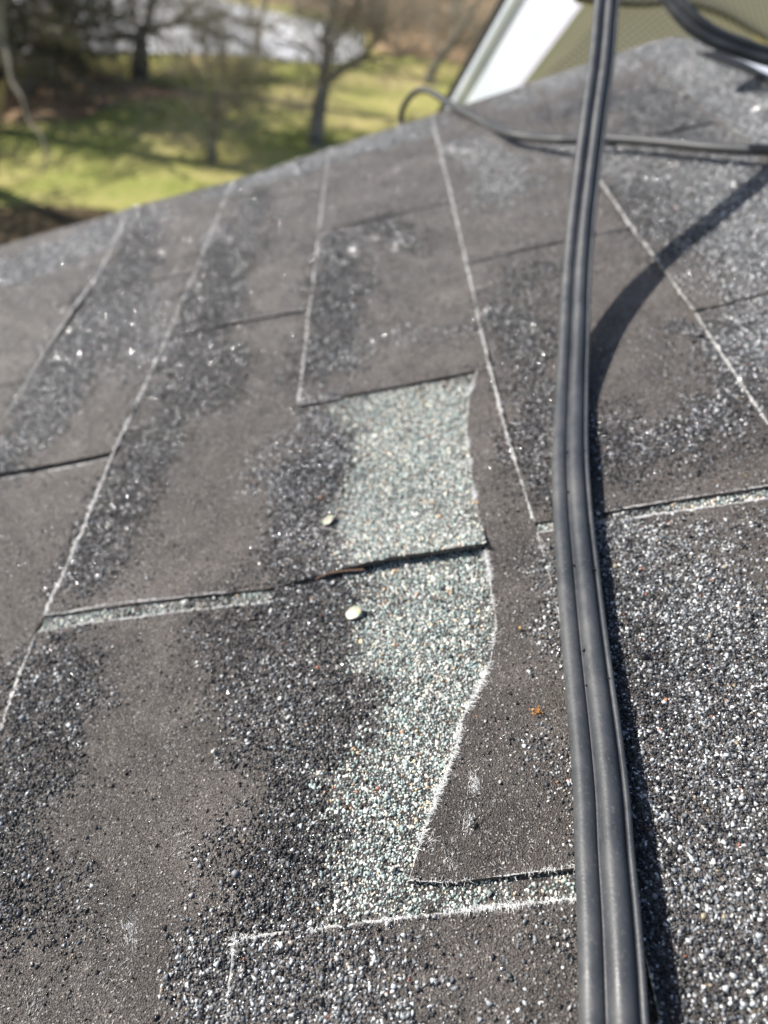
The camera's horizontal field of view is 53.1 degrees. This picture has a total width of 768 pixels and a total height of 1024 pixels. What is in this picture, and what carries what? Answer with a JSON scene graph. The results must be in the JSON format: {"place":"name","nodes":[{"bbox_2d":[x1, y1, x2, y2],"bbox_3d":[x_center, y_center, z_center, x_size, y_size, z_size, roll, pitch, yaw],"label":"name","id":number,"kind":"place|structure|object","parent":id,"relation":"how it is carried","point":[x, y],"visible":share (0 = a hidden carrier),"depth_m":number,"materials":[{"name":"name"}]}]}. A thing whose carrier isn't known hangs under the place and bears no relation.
{"place":"outdoors","nodes":[
{"label":"outdoors","id":0,"kind":"place"},
{"bbox_2d":[12,0,362,61],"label":"pond ice","id":1,"kind":"structure","parent":0,"point":[282,51],"depth_m":22.98,"materials":[{"name":"white ice"}]},
{"bbox_2d":[0,0,485,211],"bbox_3d":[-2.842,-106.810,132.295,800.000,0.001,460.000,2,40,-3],"label":"lawn","id":2,"kind":"structure","parent":0,"point":[123,160],"depth_m":14.80,"materials":[{"name":"green plant"}]},
{"bbox_2d":[0,0,46,176],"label":"bare tree","id":3,"kind":"object","parent":2,"relation":"on","point":[5,60],"visible":1,"depth_m":8.94,"materials":[{"name":"brown plant"}]},
{"bbox_2d":[4,0,63,74],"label":"evergreen tree","id":4,"kind":"object","parent":2,"relation":"on","point":[20,14],"visible":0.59,"depth_m":14.86,"materials":[{"name":"green plant"}]},
{"bbox_2d":[5,0,103,95],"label":"evergreen tree","id":5,"kind":"object","parent":2,"relation":"on","point":[8,91],"visible":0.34,"depth_m":16.14,"materials":[{"name":"green plant"}]},
{"bbox_2d":[0,205,115,245],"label":"leaf litter","id":6,"kind":"object","parent":2,"relation":"on","point":[19,222],"visible":0.5,"depth_m":11.29,"materials":[{"name":"brown plant"}]},
{"bbox_2d":[10,0,168,95],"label":"bare tree","id":7,"kind":"object","parent":2,"relation":"on","point":[52,83],"visible":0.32,"depth_m":17.23,"materials":[{"name":"brown plant"}]},
{"bbox_2d":[11,0,174,74],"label":"evergreen tree","id":8,"kind":"object","parent":2,"relation":"on","point":[71,60],"visible":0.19,"depth_m":17.79,"materials":[{"name":"green plant"}]},
{"bbox_2d":[7,0,185,88],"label":"evergreen tree","id":9,"kind":"object","parent":2,"relation":"on","point":[63,54],"visible":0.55,"depth_m":16.40,"materials":[{"name":"green plant"}]},
{"bbox_2d":[11,0,188,90],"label":"bare tree","id":10,"kind":"object","parent":2,"relation":"on","point":[33,86],"visible":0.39,"depth_m":17.09,"materials":[{"name":"brown plant"}]},
{"bbox_2d":[2,72,198,121],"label":"leaf litter","id":11,"kind":"object","parent":2,"relation":"on","point":[41,106],"visible":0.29,"depth_m":16.44,"materials":[{"name":"brown plant"}]},
{"bbox_2d":[5,0,207,125],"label":"evergreen tree","id":12,"kind":"object","parent":2,"relation":"on","point":[23,87],"visible":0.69,"depth_m":15.41,"materials":[{"name":"green plant"}]},
{"bbox_2d":[139,0,233,37],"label":"bare tree","id":13,"kind":"object","parent":2,"relation":"on","point":[178,11],"visible":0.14,"depth_m":22.47,"materials":[{"name":"brown plant"}]},
{"bbox_2d":[33,0,355,85],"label":"bare tree","id":14,"kind":"object","parent":2,"relation":"on","point":[143,70],"visible":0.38,"depth_m":18.24,"materials":[{"name":"brown plant"}]},
{"bbox_2d":[154,0,287,165],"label":"bare tree","id":15,"kind":"object","parent":2,"relation":"on","point":[215,113],"visible":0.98,"depth_m":13.40,"materials":[{"name":"brown plant"}]},
{"bbox_2d":[115,0,378,68],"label":"bare tree","id":16,"kind":"object","parent":2,"relation":"on","point":[275,24],"visible":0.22,"depth_m":20.31,"materials":[{"name":"brown plant"}]},
{"bbox_2d":[272,0,352,23],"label":"bare tree","id":17,"kind":"object","parent":2,"relation":"on","point":[306,9],"visible":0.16,"depth_m":25.50,"materials":[{"name":"brown plant"}]},
{"bbox_2d":[226,0,487,148],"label":"bare tree","id":18,"kind":"object","parent":2,"relation":"on","point":[327,77],"visible":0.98,"depth_m":14.62,"materials":[{"name":"brown plant"}]},
{"bbox_2d":[0,0,767,1021],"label":"house","id":19,"kind":"structure","parent":2,"relation":"on","point":[542,40],"depth_m":1.47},
{"bbox_2d":[0,382,25,424],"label":"roof shingle","id":20,"kind":"object","parent":19,"relation":"on","point":[9,393],"visible":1,"depth_m":0.67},
{"bbox_2d":[0,457,109,722],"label":"roof shingle","id":21,"kind":"object","parent":19,"relation":"on","point":[43,513],"visible":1,"depth_m":0.49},
{"bbox_2d":[0,208,130,385],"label":"roof shingle","id":22,"kind":"object","parent":19,"relation":"on","point":[46,278],"visible":1,"depth_m":0.87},
{"bbox_2d":[0,272,193,475],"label":"roof shingle","id":23,"kind":"object","parent":19,"relation":"on","point":[76,400],"visible":1,"depth_m":0.65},
{"bbox_2d":[72,181,231,308],"bbox_3d":[-0.265,-0.323,0.904,0.138,0.040,0.325,2,40,-3],"label":"roof shingle","id":24,"kind":"object","parent":19,"relation":"on","point":[161,239],"visible":1,"depth_m":0.89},
{"bbox_2d":[165,191,322,338],"bbox_3d":[-0.132,-0.279,0.805,0.130,0.038,0.364,2,40,-3],"label":"roof shingle","id":25,"kind":"object","parent":19,"relation":"on","point":[257,260],"visible":1,"depth_m":0.76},
{"bbox_2d":[40,312,485,617],"bbox_3d":[-0.064,-0.066,0.533,0.260,0.074,0.331,2,40,-3],"label":"roof shingle","id":26,"kind":"object","parent":19,"relation":"on","point":[235,468],"visible":1,"depth_m":0.48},
{"bbox_2d":[322,515,333,524],"bbox_3d":[-0.032,0.004,0.437,0.007,0.005,0.007,2,40,-3],"label":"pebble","id":27,"kind":"object","parent":26,"relation":"on","point":[328,519],"visible":1,"depth_m":0.44,"materials":[{"name":"beige stone"}]},
{"bbox_2d":[224,148,327,199],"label":"roof shingle","id":28,"kind":"object","parent":19,"relation":"on","point":[305,174],"visible":1,"depth_m":0.97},
{"bbox_2d":[0,546,575,1023],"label":"roof shingle","id":29,"kind":"object","parent":19,"relation":"on","point":[154,850],"visible":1,"depth_m":0.33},
{"bbox_2d":[316,569,363,579],"bbox_3d":[-0.023,0.032,0.400,0.025,0.007,0.004,2,40,-3],"label":"pine needle","id":30,"kind":"object","parent":29,"relation":"on","point":[339,571],"visible":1,"depth_m":0.40,"materials":[{"name":"brown"}]},
{"bbox_2d":[345,606,361,619],"bbox_3d":[-0.015,0.050,0.380,0.008,0.004,0.008,2,40,-3],"label":"pebble","id":31,"kind":"object","parent":29,"relation":"on","point":[353,612],"visible":1,"depth_m":0.38,"materials":[{"name":"beige stone"}]},
{"bbox_2d":[318,115,450,231],"bbox_3d":[-0.002,-0.410,0.913,0.141,0.042,0.348,2,40,-3],"label":"roof shingle","id":32,"kind":"object","parent":19,"relation":"on","point":[391,172],"visible":1,"depth_m":0.88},
{"bbox_2d":[296,203,488,405],"bbox_3d":[0.004,-0.192,0.657,0.138,0.039,0.331,2,40,-3],"label":"roof shingle","id":33,"kind":"object","parent":19,"relation":"on","point":[392,305],"visible":1,"depth_m":0.62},
{"bbox_2d":[221,893,658,1023],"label":"roof shingle","id":34,"kind":"object","parent":19,"relation":"on","point":[481,965],"visible":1,"depth_m":0.25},
{"bbox_2d":[407,367,574,930],"bbox_3d":[0.064,0.023,0.393,0.066,0.025,0.363,8,40,4],"label":"roof shingle","id":35,"kind":"object","parent":19,"relation":"on","point":[502,808],"visible":1,"depth_m":0.31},
{"bbox_2d":[529,705,543,714],"bbox_3d":[0.062,0.081,0.315,0.005,0.002,0.005,2,40,-3],"label":"lichen spot","id":36,"kind":"object","parent":35,"relation":"on","point":[537,711],"visible":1,"depth_m":0.32,"materials":[{"name":"brown plant"}]},
{"bbox_2d":[431,83,630,264],"bbox_3d":[0.134,-0.395,0.846,0.140,0.043,0.535,2,40,-3],"label":"roof shingle","id":37,"kind":"object","parent":19,"relation":"on","point":[509,196],"visible":0.87,"depth_m":0.78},
{"bbox_2d":[398,86,767,155],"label":"thin cable","id":38,"kind":"object","parent":19,"relation":"on","point":[705,146],"visible":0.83,"depth_m":0.76,"materials":[{"name":"grey plastic"}]},
{"bbox_2d":[552,0,649,1023],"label":"twin cable","id":39,"kind":"object","parent":19,"relation":"on","point":[612,983],"visible":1,"depth_m":0.32,"materials":[{"name":"black rubber"}]},
{"bbox_2d":[466,229,767,525],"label":"roof shingle","id":40,"kind":"object","parent":19,"relation":"on","point":[674,416],"visible":0.95,"depth_m":0.47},
{"bbox_2d":[532,50,717,147],"bbox_3d":[0.268,-0.502,0.924,0.138,0.042,0.372,2,40,-3],"label":"roof shingle","id":41,"kind":"object","parent":19,"relation":"on","point":[644,101],"visible":0.72,"depth_m":0.88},
{"bbox_2d":[534,489,767,1023],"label":"roof shingle","id":42,"kind":"object","parent":19,"relation":"on","point":[685,590],"visible":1,"depth_m":0.29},
{"bbox_2d":[600,123,767,312],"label":"roof shingle","id":43,"kind":"object","parent":19,"relation":"on","point":[697,222],"visible":0.94,"depth_m":0.63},
{"bbox_2d":[627,36,767,162],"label":"roof shingle","id":44,"kind":"object","parent":19,"relation":"on","point":[734,101],"visible":1,"depth_m":0.85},
{"bbox_2d":[660,0,767,66],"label":"twin cable","id":45,"kind":"object","parent":19,"relation":"on","point":[687,17],"visible":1,"depth_m":0.80,"materials":[{"name":"black rubber"}]},
{"bbox_2d":[695,294,767,427],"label":"roof shingle","id":46,"kind":"object","parent":19,"relation":"on","point":[737,333],"visible":1,"depth_m":0.47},
{"bbox_2d":[697,48,767,85],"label":"metal bracket","id":47,"kind":"object","parent":19,"relation":"attached to","point":[753,70],"visible":0.42,"depth_m":0.90,"materials":[{"name":"white metal"}]},
{"bbox_2d":[272,0,524,64],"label":"leaf litter","id":48,"kind":"object","parent":2,"relation":"on","point":[380,47],"visible":0.13,"depth_m":25.17,"materials":[{"name":"brown plant"}]},
{"bbox_2d":[249,0,491,24],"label":"bare tree","id":49,"kind":"object","parent":48,"relation":"on","point":[327,4],"visible":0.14,"depth_m":26.58,"materials":[{"name":"brown plant"}]},
{"bbox_2d":[349,0,446,58],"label":"bare tree","id":50,"kind":"object","parent":48,"relation":"on","point":[397,39],"visible":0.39,"depth_m":22.09,"materials":[{"name":"brown plant"}]},
{"bbox_2d":[354,0,521,32],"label":"bare tree","id":51,"kind":"object","parent":48,"relation":"on","point":[444,17],"visible":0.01,"depth_m":25.84,"materials":[{"name":"brown plant"}]},
{"bbox_2d":[399,0,483,38],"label":"bare tree","id":52,"kind":"object","parent":48,"relation":"on","point":[436,13],"visible":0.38,"depth_m":23.86,"materials":[{"name":"brown plant"}]},
{"bbox_2d":[415,0,501,58],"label":"bare tree","id":53,"kind":"object","parent":48,"relation":"on","point":[446,38],"visible":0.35,"depth_m":21.40,"materials":[{"name":"brown plant"}]},
{"bbox_2d":[377,0,496,85],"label":"bare tree","id":54,"kind":"object","parent":2,"relation":"on","point":[453,39],"visible":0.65,"depth_m":19.67,"materials":[{"name":"brown plant"}]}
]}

